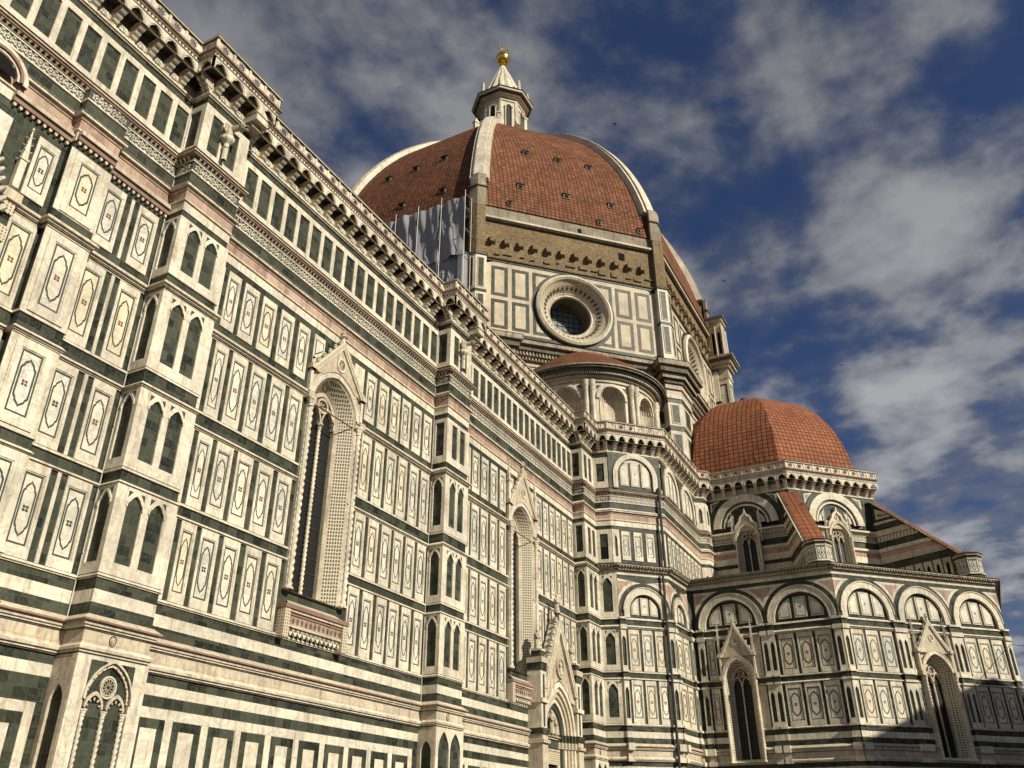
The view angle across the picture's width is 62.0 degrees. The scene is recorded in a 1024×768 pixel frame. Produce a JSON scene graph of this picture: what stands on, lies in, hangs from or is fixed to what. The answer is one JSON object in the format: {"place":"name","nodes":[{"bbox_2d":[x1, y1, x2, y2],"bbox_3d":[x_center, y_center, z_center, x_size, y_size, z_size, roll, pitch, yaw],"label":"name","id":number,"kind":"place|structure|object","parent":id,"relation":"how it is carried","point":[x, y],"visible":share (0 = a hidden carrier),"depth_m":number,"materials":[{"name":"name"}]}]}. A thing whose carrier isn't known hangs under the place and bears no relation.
{"place":"outdoors","nodes":[
{"label":"outdoors","id":0,"kind":"place"},
{"bbox_2d":[158,0,1023,686],"label":"sky","id":1,"kind":"structure","parent":0,"point":[856,211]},
{"label":"ground","id":2,"kind":"structure","parent":0,"visible":0},
{"bbox_2d":[0,0,1023,767],"bbox_3d":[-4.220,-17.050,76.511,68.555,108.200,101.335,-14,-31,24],"label":"cathedral","id":3,"kind":"structure","parent":2,"relation":"on","point":[306,460],"depth_m":39.53,"materials":[{"name":"stone"}]},
{"bbox_2d":[274,331,366,654],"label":"gothic window","id":4,"kind":"structure","parent":3,"relation":"in","point":[319,541],"depth_m":35.28,"materials":[{"name":"stone"}]},
{"bbox_2d":[374,189,473,290],"bbox_3d":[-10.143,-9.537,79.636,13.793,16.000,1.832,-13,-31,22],"label":"scaffold cover","id":5,"kind":"object","parent":3,"relation":"on","point":[417,233],"visible":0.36,"depth_m":79.78,"materials":[{"name":"fabric"}]},
{"bbox_2d":[506,457,539,705],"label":"gothic window","id":6,"kind":"structure","parent":3,"relation":"in","point":[522,567],"depth_m":49.90,"materials":[{"name":"stone"}]},
{"bbox_2d":[716,618,767,763],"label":"gothic window","id":7,"kind":"structure","parent":3,"relation":"in","point":[739,676],"depth_m":57.34,"materials":[{"name":"stone"}]},
{"bbox_2d":[734,521,765,572],"bbox_3d":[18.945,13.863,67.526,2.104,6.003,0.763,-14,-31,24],"label":"gothic window","id":8,"kind":"structure","parent":3,"relation":"in","point":[749,550],"depth_m":68.03,"materials":[{"name":"stone"}]},
{"bbox_2d":[826,520,856,563],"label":"gothic window","id":9,"kind":"structure","parent":3,"relation":"in","point":[842,548],"depth_m":67.81,"materials":[{"name":"stone"}]},
{"bbox_2d":[909,613,978,761],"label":"gothic window","id":10,"kind":"structure","parent":3,"relation":"in","point":[939,676],"depth_m":56.38,"materials":[{"name":"stone"}]}
]}

